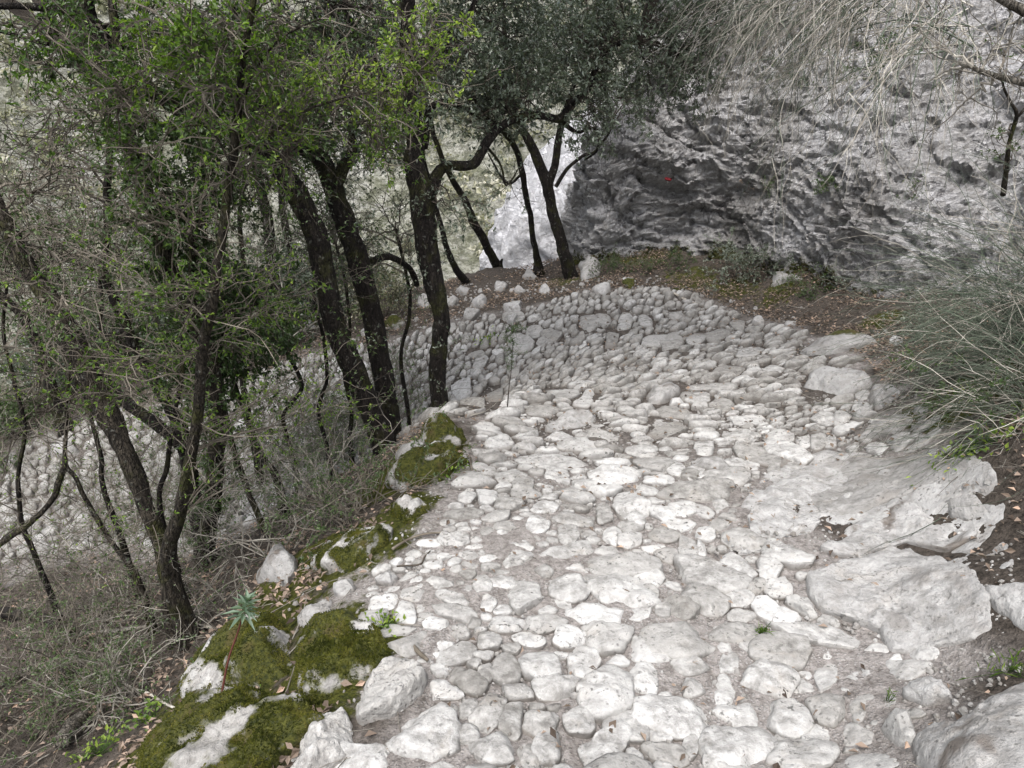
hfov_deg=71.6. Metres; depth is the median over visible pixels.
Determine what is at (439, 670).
cobblestone
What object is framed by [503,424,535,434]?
cobblestone
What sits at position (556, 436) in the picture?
cobblestone
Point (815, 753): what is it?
cobblestone
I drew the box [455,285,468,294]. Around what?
rock
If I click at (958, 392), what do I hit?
herb
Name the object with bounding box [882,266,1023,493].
green broom
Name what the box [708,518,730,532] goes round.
cobblestone
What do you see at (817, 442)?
cobblestone
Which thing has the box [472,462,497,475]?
cobblestone
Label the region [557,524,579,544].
cobblestone
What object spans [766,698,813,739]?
cobblestone
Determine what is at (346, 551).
moss cushion
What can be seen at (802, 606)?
rock
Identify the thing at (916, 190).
cliff tuft
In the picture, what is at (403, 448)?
rock
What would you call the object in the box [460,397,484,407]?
cobblestone
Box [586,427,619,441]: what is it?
cobblestone
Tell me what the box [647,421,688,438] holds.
cobblestone
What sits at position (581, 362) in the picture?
cobblestone
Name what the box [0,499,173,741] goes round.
bare shrub
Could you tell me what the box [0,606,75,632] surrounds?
fallen log
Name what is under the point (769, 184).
cliff tuft
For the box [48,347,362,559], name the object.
bare shrub
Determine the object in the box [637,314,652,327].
cobblestone
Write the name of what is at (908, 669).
cobblestone
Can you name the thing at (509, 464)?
cobblestone
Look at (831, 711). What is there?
cobblestone
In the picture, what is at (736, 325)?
cobblestone
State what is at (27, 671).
fallen log
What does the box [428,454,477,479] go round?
herb
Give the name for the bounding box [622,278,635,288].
rock
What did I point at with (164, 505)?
bare shrub
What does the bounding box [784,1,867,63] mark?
cliff tuft
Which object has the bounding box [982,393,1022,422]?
herb
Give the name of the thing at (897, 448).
cobblestone
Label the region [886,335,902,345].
rock
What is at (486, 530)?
cobblestone
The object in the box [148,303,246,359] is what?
evergreen bush
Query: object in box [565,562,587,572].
cobblestone
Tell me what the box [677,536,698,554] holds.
cobblestone
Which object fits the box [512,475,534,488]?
cobblestone
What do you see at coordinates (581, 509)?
cobblestone
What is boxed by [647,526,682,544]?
cobblestone
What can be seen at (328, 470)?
bare shrub
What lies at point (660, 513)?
cobblestone
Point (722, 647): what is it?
cobblestone
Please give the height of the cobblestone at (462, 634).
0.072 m
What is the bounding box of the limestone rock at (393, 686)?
[355,656,427,725]
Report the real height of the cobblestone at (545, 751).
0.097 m
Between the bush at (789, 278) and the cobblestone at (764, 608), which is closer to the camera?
the cobblestone at (764, 608)
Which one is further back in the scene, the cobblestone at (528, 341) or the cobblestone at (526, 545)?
the cobblestone at (528, 341)
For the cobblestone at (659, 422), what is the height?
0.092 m
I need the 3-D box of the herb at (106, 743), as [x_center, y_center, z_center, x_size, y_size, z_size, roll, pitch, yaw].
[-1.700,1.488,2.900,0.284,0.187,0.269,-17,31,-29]
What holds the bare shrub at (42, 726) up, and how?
on the ground
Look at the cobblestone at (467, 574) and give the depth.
2.85 m
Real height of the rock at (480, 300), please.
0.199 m
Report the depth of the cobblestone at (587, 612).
2.58 m
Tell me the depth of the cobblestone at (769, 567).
2.84 m
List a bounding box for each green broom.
[779,107,1023,552]
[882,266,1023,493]
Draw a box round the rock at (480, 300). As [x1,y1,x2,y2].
[471,294,487,307]
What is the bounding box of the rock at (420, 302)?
[416,293,430,308]
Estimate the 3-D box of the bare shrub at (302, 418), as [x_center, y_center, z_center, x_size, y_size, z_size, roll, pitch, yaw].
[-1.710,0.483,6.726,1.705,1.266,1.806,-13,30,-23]
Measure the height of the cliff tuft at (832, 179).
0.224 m
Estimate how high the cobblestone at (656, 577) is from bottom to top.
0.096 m
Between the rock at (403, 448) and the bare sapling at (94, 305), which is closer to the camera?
the rock at (403, 448)
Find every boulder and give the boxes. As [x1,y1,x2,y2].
[135,682,324,767]
[176,610,293,698]
[293,607,391,706]
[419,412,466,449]
[578,256,600,279]
[771,271,802,286]
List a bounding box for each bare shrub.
[0,321,115,425]
[0,400,174,567]
[0,402,95,508]
[0,444,132,605]
[0,457,235,701]
[0,478,250,667]
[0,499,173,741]
[0,568,153,741]
[0,582,194,727]
[0,616,135,767]
[0,617,202,767]
[13,474,374,749]
[17,376,277,594]
[35,435,230,545]
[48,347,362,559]
[55,378,229,482]
[74,398,444,635]
[102,447,234,556]
[107,393,324,538]
[126,362,314,529]
[154,384,369,534]
[197,371,424,558]
[202,320,468,489]
[232,358,359,491]
[255,397,476,567]
[275,361,416,477]
[282,341,469,482]
[312,305,468,429]
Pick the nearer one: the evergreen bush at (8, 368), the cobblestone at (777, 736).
the cobblestone at (777, 736)
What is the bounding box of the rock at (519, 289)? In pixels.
[513,285,525,294]
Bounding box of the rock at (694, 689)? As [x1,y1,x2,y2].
[681,677,705,699]
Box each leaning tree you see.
[0,0,514,652]
[0,58,226,686]
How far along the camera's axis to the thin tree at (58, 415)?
7.78 m
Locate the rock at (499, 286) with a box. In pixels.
[494,281,507,291]
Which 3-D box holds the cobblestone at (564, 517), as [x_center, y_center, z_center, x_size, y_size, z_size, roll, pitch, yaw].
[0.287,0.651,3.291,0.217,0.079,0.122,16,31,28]
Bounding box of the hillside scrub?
[0,0,637,407]
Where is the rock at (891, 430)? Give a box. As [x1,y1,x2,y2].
[858,414,912,441]
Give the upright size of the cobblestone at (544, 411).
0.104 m
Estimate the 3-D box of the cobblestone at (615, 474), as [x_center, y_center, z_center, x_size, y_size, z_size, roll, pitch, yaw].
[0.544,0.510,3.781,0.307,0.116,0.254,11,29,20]
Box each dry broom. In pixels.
[588,0,891,170]
[619,0,1023,255]
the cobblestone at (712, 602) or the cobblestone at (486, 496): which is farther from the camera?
the cobblestone at (486, 496)
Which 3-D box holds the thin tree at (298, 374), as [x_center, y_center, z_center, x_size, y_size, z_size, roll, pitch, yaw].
[-1.855,-0.022,5.137,0.971,2.031,0.764,15,31,27]
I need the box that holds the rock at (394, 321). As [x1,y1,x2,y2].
[384,314,404,329]
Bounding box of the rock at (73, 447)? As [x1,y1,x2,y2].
[50,442,78,461]
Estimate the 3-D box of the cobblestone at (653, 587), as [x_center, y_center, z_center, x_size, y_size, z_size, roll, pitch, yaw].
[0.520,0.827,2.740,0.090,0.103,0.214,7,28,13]
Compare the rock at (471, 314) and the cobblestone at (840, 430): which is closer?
the cobblestone at (840, 430)
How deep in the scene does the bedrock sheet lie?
3.03 m
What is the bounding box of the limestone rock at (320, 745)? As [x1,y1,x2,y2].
[290,707,353,767]
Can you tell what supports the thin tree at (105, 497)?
on the ground
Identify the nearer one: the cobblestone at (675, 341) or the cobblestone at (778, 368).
the cobblestone at (778, 368)
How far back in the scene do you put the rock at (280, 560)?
3.50 m
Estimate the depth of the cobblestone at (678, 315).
7.33 m
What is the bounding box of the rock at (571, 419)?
[545,409,595,432]
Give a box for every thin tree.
[0,167,146,599]
[0,201,94,639]
[0,209,73,436]
[0,272,164,635]
[54,138,270,598]
[114,232,318,542]
[129,289,306,523]
[163,249,306,491]
[176,43,285,297]
[185,151,320,483]
[237,118,336,308]
[252,165,389,467]
[253,188,408,483]
[326,170,461,425]
[933,16,1023,196]
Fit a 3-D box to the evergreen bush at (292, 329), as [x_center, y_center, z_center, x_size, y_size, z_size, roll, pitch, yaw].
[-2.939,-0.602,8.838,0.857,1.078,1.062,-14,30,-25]
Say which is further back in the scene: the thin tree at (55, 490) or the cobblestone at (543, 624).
the thin tree at (55, 490)
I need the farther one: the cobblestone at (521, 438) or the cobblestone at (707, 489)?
the cobblestone at (521, 438)
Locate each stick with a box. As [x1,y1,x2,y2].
[82,624,211,634]
[118,670,174,707]
[391,532,440,549]
[397,551,430,566]
[413,644,428,661]
[469,457,472,470]
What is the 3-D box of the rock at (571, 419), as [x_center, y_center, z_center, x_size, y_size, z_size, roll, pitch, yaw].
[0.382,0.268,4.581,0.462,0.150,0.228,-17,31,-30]
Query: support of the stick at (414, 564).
on the ground
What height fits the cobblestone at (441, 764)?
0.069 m
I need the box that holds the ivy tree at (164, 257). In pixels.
[57,0,264,575]
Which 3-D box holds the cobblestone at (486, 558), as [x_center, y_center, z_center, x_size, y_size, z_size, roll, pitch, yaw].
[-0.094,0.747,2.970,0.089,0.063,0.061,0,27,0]
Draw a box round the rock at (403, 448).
[395,439,424,459]
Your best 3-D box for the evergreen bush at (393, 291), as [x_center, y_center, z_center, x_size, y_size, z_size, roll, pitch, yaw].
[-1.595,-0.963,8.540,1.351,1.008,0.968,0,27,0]
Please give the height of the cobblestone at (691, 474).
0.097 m
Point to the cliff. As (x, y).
(632, 197)
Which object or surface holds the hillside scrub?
on the hillside
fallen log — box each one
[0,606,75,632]
[0,650,118,689]
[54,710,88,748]
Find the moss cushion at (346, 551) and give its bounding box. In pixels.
[308,522,392,574]
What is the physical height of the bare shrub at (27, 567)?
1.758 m
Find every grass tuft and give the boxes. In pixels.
[500,321,528,333]
[753,620,775,634]
[884,687,897,705]
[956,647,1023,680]
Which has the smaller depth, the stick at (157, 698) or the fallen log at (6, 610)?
the stick at (157, 698)
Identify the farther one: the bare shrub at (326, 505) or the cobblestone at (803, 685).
the bare shrub at (326, 505)
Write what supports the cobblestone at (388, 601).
on the ground
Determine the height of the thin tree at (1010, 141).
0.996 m
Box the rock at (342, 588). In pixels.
[333,579,356,597]
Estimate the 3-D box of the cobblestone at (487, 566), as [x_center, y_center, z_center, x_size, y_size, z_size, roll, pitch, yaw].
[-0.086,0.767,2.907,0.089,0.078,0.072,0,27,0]
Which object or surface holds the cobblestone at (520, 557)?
on the ground
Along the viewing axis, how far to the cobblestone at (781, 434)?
4.21 m
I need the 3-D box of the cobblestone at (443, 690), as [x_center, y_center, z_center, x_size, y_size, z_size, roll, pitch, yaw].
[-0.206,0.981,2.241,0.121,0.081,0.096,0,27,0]
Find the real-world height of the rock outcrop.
10.714 m
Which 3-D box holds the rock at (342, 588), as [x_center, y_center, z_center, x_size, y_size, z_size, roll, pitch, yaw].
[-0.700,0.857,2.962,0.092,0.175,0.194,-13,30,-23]
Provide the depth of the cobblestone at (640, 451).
4.09 m
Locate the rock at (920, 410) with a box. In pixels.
[913,405,927,416]
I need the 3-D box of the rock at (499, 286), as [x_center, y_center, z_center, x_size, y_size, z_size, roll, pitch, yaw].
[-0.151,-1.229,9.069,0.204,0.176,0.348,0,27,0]
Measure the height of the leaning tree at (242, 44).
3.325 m
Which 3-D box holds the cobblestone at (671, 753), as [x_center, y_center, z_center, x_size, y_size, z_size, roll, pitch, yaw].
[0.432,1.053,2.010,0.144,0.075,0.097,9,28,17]
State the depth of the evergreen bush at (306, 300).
8.70 m
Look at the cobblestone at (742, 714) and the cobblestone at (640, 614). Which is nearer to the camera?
the cobblestone at (742, 714)
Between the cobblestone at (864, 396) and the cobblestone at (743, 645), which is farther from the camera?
the cobblestone at (864, 396)
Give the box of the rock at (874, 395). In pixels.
[867,384,899,409]
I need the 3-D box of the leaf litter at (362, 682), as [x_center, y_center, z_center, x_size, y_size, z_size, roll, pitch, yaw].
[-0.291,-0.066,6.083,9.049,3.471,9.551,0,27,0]
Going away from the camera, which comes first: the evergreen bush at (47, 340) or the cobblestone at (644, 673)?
the cobblestone at (644, 673)
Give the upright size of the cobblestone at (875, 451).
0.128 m
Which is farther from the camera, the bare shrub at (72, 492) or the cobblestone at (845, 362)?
the bare shrub at (72, 492)
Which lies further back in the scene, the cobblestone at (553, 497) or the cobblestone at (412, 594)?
the cobblestone at (553, 497)
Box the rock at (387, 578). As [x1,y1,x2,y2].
[375,570,397,585]
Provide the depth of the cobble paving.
6.27 m
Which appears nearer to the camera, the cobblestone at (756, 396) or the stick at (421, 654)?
the stick at (421, 654)
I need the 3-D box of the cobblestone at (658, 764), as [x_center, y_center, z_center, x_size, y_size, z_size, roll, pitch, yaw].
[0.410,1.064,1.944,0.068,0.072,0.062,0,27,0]
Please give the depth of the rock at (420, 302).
8.74 m
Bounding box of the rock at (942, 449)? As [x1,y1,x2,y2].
[940,445,951,452]
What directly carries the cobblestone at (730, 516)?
on the ground
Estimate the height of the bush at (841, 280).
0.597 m
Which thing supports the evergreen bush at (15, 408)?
on the ground
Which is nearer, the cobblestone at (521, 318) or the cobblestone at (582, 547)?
the cobblestone at (582, 547)
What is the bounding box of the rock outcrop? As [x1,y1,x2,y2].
[479,91,615,269]
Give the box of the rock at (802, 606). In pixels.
[783,594,817,620]
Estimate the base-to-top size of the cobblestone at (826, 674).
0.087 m
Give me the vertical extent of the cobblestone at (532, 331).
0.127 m
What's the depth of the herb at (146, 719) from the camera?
2.97 m
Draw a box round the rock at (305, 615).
[297,599,332,626]
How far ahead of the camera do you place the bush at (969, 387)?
3.44 m
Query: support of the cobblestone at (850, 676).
on the ground
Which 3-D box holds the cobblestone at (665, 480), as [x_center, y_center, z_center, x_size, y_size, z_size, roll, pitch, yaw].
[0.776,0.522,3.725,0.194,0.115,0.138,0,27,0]
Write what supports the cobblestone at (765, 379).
on the ground
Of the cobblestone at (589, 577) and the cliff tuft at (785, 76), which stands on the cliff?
the cliff tuft at (785, 76)
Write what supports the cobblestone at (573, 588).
on the ground
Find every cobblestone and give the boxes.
[335,741,389,767]
[358,608,388,627]
[368,593,397,610]
[380,624,417,637]
[385,701,461,761]
[387,630,426,657]
[395,600,416,624]
[400,586,424,601]
[417,612,434,621]
[422,616,448,630]
[426,576,453,588]
[429,679,464,701]
[429,761,455,767]
[430,662,452,677]
[431,603,477,623]
[433,641,454,658]
[435,589,469,605]
[436,641,477,667]
[437,531,470,545]
[442,507,484,519]
[449,666,488,697]
[450,628,470,641]
[450,704,457,711]
[451,376,471,400]
[451,472,496,490]
[457,491,477,505]
[458,550,478,559]
[458,569,476,579]
[458,698,478,719]
[459,723,479,744]
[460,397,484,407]
[465,543,482,549]
[467,616,481,629]
[467,692,507,733]
[468,350,484,359]
[468,731,514,766]
[470,424,502,434]
[472,355,488,368]
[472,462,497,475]
[472,575,492,592]
[473,650,494,663]
[475,489,497,506]
[476,631,502,651]
[477,452,507,464]
[477,663,492,684]
[479,554,497,562]
[480,527,494,534]
[480,593,497,611]
[481,509,509,523]
[481,562,501,571]
[483,433,514,451]
[484,388,503,401]
[484,407,520,421]
[488,615,524,635]
[490,460,517,469]
[490,575,515,588]
[491,417,527,429]
[491,652,521,686]
[492,416,521,420]
[493,496,524,511]
[493,521,515,530]
[493,604,512,615]
[494,469,527,482]
[498,701,523,741]
[500,399,527,405]
[501,683,534,702]
[502,311,524,322]
[502,642,520,655]
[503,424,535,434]
[503,550,533,567]
[507,333,534,354]
[507,580,541,615]
[509,406,524,413]
[510,488,541,501]
[510,541,534,550]
[511,430,538,438]
[511,442,537,453]
[511,632,545,650]
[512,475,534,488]
[514,455,537,463]
[516,744,539,767]
[518,436,543,441]
[518,651,561,681]
[522,613,568,635]
[522,709,559,738]
[525,404,560,418]
[525,515,550,533]
[526,325,542,338]
[527,393,554,405]
[528,453,588,469]
[528,702,544,710]
[530,500,558,513]
[530,729,561,766]
[531,673,579,703]
[534,446,559,453]
[534,563,554,578]
[536,336,553,346]
[537,493,558,501]
[538,605,557,613]
[539,328,562,341]
[539,540,593,558]
[544,431,572,442]
[544,465,570,484]
[546,389,579,399]
[547,573,590,604]
[548,436,594,454]
[550,511,593,528]
[551,624,586,651]
[552,350,567,365]
[552,763,572,767]
[553,487,580,495]
[554,599,571,608]
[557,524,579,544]
[559,490,595,504]
[562,704,595,738]
[565,503,589,513]
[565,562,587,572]
[565,608,578,618]
[566,645,601,679]
[567,380,589,388]
[571,478,597,491]
[572,389,594,409]
[573,381,595,391]
[574,358,593,369]
[574,602,623,624]
[576,663,634,723]
[576,718,632,766]
[578,447,613,459]
[579,314,598,331]
[579,529,596,537]
[580,620,634,656]
[583,574,601,580]
[585,573,660,607]
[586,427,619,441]
[587,370,604,379]
[587,463,642,484]
[587,484,622,498]
[588,551,663,576]
[594,382,618,392]
[594,545,617,554]
[595,313,611,328]
[595,457,630,466]
[595,503,613,525]
[600,444,624,453]
[601,526,621,546]
[601,710,650,744]
[604,332,618,348]
[606,654,629,667]
[607,415,628,421]
[608,418,639,427]
[611,491,651,517]
[616,521,643,532]
[617,312,632,330]
[617,374,634,386]
[617,531,642,550]
[618,511,645,526]
[621,408,647,418]
[621,423,648,433]
[624,445,658,457]
[625,747,643,758]
[628,381,658,392]
[629,607,651,621]
[629,661,658,693]
[631,635,670,663]
[631,693,707,741]
[632,456,677,471]
[633,568,665,587]
[636,485,658,496]
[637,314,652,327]
[638,621,715,658]
[639,741,690,767]
[641,334,666,347]
[641,544,665,553]
[643,474,674,485]
[643,582,658,608]
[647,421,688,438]
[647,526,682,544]
[649,504,676,520]
[650,730,672,742]
[652,419,666,426]
[652,760,673,767]
[653,547,677,564]
[654,601,670,618]
[655,476,735,502]
[657,405,692,418]
[658,437,688,447]
[659,332,683,351]
[661,518,695,533]
[663,581,682,591]
[663,593,699,620]
[664,451,688,456]
[666,462,685,476]
[668,310,684,321]
[668,499,695,516]
[669,656,710,676]
[673,553,753,593]
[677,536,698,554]
[679,391,696,401]
[681,468,699,479]
[681,583,731,618]
[682,734,698,761]
[683,414,710,424]
[685,333,705,345]
[685,392,709,404]
[686,382,737,391]
[686,466,704,480]
[688,419,717,428]
[691,360,716,370]
[693,431,719,440]
[693,440,714,455]
[695,504,714,520]
[695,526,715,542]
[697,539,706,555]
[698,725,777,767]
[701,753,746,767]
[702,465,750,486]
[704,328,730,343]
[708,398,734,412]
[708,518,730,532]
[708,621,758,643]
[711,498,729,512]
[712,351,732,362]
[712,365,745,376]
[712,703,757,726]
[714,673,734,705]
[717,642,731,652]
[718,512,735,521]
[719,552,758,577]
[719,651,738,673]
[720,527,766,549]
[722,428,761,442]
[725,457,759,471]
[725,589,754,609]
[726,608,756,622]
[727,414,764,427]
[729,320,745,331]
[732,442,790,467]
[733,389,766,403]
[735,346,764,357]
[739,641,748,651]
[740,658,800,699]
[740,694,753,701]
[744,376,777,387]
[747,630,812,671]
[748,577,765,595]
[749,595,801,623]
[755,556,783,579]
[758,391,799,403]
[760,538,815,570]
[761,365,784,372]
[763,439,813,465]
[763,576,792,600]
[764,428,794,442]
[765,621,860,649]
[765,739,840,767]
[766,457,780,472]
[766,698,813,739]
[774,378,799,385]
[774,388,802,395]
[774,734,787,739]
[780,763,805,767]
[782,462,803,469]
[794,678,813,692]
[795,436,809,448]
[800,723,829,740]
[804,693,845,728]
[810,410,839,427]
[810,433,826,451]
[813,663,837,692]
[816,614,840,627]
[823,648,831,659]
[824,434,836,449]
[832,355,864,367]
[832,421,862,436]
[833,410,850,426]
[841,674,857,691]
[843,722,873,745]
[845,753,898,767]
[849,693,873,723]
[851,410,882,421]
[852,669,870,676]
[855,390,869,399]
[864,643,888,652]
[865,442,888,454]
[885,694,895,706]
[886,659,932,680]
[891,433,921,451]
[904,426,941,452]
[908,708,926,719]
[909,645,939,660]
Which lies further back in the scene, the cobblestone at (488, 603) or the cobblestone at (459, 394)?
the cobblestone at (459, 394)
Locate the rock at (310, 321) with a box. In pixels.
[301,315,322,328]
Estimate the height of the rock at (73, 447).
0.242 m
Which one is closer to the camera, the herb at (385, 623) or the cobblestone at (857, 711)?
the cobblestone at (857, 711)
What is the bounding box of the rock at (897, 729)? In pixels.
[881,708,915,747]
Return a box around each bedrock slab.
[747,460,852,537]
[805,548,991,653]
[811,453,966,514]
[819,498,976,557]
[912,682,1023,767]
[945,494,986,520]
[985,582,1023,630]
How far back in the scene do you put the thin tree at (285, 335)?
4.13 m
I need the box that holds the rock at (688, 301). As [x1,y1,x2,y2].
[681,299,692,304]
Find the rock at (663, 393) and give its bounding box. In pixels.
[646,382,680,404]
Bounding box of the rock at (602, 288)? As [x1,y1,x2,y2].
[591,282,610,294]
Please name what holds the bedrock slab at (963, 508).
on the ground
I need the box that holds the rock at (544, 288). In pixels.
[539,283,550,293]
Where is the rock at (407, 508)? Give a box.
[388,493,429,523]
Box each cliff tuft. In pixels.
[711,6,780,48]
[758,53,813,91]
[761,175,775,197]
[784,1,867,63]
[811,172,841,194]
[832,19,922,92]
[897,174,929,201]
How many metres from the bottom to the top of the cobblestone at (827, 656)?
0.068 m
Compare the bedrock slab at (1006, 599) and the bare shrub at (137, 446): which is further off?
the bare shrub at (137, 446)
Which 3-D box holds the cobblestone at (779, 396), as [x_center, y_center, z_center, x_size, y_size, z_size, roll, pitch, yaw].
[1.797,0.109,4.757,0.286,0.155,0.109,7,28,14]
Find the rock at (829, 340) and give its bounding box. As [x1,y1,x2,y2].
[800,329,876,355]
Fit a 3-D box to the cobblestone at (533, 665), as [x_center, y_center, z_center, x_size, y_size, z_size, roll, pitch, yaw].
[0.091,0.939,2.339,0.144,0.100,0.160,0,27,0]
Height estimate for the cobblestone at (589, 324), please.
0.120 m
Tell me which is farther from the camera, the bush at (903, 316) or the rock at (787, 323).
the rock at (787, 323)
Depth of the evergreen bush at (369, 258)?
9.42 m
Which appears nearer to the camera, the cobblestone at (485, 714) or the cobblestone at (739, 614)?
the cobblestone at (485, 714)
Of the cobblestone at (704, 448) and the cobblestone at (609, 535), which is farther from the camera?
the cobblestone at (704, 448)
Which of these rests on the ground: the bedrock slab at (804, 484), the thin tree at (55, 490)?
the thin tree at (55, 490)
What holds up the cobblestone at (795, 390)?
on the ground
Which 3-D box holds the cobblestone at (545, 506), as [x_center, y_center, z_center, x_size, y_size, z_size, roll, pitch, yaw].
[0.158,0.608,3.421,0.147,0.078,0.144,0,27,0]
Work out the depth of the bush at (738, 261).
8.07 m
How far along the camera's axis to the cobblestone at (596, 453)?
3.99 m
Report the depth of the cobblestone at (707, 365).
5.64 m
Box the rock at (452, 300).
[447,296,458,306]
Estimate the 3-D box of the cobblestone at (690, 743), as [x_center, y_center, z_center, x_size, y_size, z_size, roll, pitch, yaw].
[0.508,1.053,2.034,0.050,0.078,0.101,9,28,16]
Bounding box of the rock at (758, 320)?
[751,315,764,325]
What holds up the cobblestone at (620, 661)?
on the ground
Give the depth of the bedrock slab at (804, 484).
3.41 m
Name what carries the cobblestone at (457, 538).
on the ground
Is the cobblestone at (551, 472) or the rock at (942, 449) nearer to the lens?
the rock at (942, 449)
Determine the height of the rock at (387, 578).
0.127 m
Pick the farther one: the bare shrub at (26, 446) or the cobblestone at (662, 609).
the bare shrub at (26, 446)
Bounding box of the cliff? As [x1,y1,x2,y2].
[559,0,1023,307]
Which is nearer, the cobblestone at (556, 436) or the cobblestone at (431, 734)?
the cobblestone at (431, 734)
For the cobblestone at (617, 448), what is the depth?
4.08 m
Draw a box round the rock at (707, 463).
[690,456,729,469]
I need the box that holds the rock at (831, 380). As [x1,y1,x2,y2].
[803,366,871,394]
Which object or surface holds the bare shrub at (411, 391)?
on the ground
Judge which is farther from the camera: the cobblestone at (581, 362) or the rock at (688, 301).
the rock at (688, 301)
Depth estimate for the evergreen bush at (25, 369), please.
8.51 m
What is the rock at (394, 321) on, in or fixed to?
on the ground
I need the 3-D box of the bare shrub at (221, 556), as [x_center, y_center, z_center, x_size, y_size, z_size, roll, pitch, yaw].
[-1.310,0.789,4.223,1.822,1.507,2.146,16,31,29]
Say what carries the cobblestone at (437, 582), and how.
on the ground
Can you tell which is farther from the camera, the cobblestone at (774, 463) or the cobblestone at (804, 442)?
the cobblestone at (804, 442)
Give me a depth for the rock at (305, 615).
2.79 m
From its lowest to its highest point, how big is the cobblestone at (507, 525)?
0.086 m
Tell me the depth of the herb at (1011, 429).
3.11 m
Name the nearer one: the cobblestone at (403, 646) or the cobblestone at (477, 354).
the cobblestone at (403, 646)
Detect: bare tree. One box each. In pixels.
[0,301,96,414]
[871,0,1023,164]
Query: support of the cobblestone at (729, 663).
on the ground
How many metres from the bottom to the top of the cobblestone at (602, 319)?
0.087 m
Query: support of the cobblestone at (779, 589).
on the ground
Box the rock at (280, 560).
[256,543,297,585]
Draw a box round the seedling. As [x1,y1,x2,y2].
[499,319,526,406]
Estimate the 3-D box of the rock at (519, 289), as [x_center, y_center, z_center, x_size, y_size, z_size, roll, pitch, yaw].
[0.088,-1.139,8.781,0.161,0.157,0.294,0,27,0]
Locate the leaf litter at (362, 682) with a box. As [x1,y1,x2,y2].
[0,248,1023,767]
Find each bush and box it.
[0,316,108,397]
[0,349,39,386]
[0,374,70,477]
[1,270,139,377]
[58,266,177,362]
[74,159,307,301]
[133,275,183,337]
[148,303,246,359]
[153,205,341,312]
[227,211,381,316]
[247,231,419,339]
[249,299,301,352]
[282,220,404,298]
[336,261,430,322]
[393,220,415,254]
[587,255,612,279]
[590,242,638,272]
[629,253,660,275]
[655,240,697,273]
[684,226,762,292]
[722,241,795,280]
[771,266,822,292]
[795,262,834,301]
[810,249,866,298]
[879,278,1003,343]
[882,245,1023,395]
[889,339,1023,444]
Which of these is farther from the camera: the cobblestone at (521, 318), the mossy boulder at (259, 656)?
the cobblestone at (521, 318)
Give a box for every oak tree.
[0,0,429,457]
[147,0,459,436]
[295,0,762,407]
[359,89,469,284]
[370,0,499,267]
[399,10,544,276]
[456,0,672,279]
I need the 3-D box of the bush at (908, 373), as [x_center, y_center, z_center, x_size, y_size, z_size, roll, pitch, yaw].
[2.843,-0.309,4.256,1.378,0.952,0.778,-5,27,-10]
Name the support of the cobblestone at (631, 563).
on the ground
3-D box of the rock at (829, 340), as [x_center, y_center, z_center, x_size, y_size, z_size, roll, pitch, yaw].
[2.646,-0.275,5.818,0.625,0.364,0.568,0,27,0]
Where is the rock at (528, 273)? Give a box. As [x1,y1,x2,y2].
[522,269,538,279]
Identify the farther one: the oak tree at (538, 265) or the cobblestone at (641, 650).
the oak tree at (538, 265)
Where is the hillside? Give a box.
[0,0,653,418]
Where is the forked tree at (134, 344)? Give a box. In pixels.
[0,0,206,561]
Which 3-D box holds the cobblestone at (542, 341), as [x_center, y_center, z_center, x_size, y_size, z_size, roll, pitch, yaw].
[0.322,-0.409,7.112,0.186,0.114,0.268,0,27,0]
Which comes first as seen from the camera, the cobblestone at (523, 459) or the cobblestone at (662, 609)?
the cobblestone at (662, 609)
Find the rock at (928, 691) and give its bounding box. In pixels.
[902,676,952,706]
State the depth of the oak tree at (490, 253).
9.22 m
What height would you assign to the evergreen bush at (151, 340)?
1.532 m
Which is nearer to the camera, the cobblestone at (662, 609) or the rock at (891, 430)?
the cobblestone at (662, 609)
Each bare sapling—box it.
[0,145,157,379]
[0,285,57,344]
[60,166,233,357]
[183,183,357,355]
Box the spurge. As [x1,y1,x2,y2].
[220,588,260,690]
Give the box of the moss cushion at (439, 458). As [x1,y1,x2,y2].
[385,440,469,492]
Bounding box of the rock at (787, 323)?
[784,320,795,326]
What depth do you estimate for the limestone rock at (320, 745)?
2.02 m
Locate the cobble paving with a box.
[0,277,940,767]
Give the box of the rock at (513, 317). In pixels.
[507,313,519,325]
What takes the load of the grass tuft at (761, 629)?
on the ground
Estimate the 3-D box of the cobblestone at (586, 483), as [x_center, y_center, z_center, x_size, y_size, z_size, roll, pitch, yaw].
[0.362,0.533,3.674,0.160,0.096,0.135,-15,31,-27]
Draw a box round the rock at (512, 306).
[503,300,521,311]
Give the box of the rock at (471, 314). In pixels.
[463,307,480,320]
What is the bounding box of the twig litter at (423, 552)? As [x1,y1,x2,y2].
[3,284,1023,767]
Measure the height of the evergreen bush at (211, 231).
2.456 m
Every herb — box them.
[62,669,103,697]
[65,719,131,767]
[110,694,168,738]
[364,608,405,636]
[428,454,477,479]
[468,325,498,344]
[906,405,1023,485]
[937,377,975,404]
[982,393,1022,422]
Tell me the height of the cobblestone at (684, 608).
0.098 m
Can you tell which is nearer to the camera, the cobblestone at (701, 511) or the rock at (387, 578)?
the rock at (387, 578)
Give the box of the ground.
[0,248,1023,767]
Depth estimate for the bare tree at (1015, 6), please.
3.12 m
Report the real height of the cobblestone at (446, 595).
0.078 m
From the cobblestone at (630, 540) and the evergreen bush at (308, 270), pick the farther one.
the evergreen bush at (308, 270)
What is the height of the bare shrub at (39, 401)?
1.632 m
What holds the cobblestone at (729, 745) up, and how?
on the ground
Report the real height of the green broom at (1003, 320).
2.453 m
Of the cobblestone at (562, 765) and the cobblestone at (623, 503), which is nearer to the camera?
the cobblestone at (562, 765)
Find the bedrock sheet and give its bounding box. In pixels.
[738,448,1013,568]

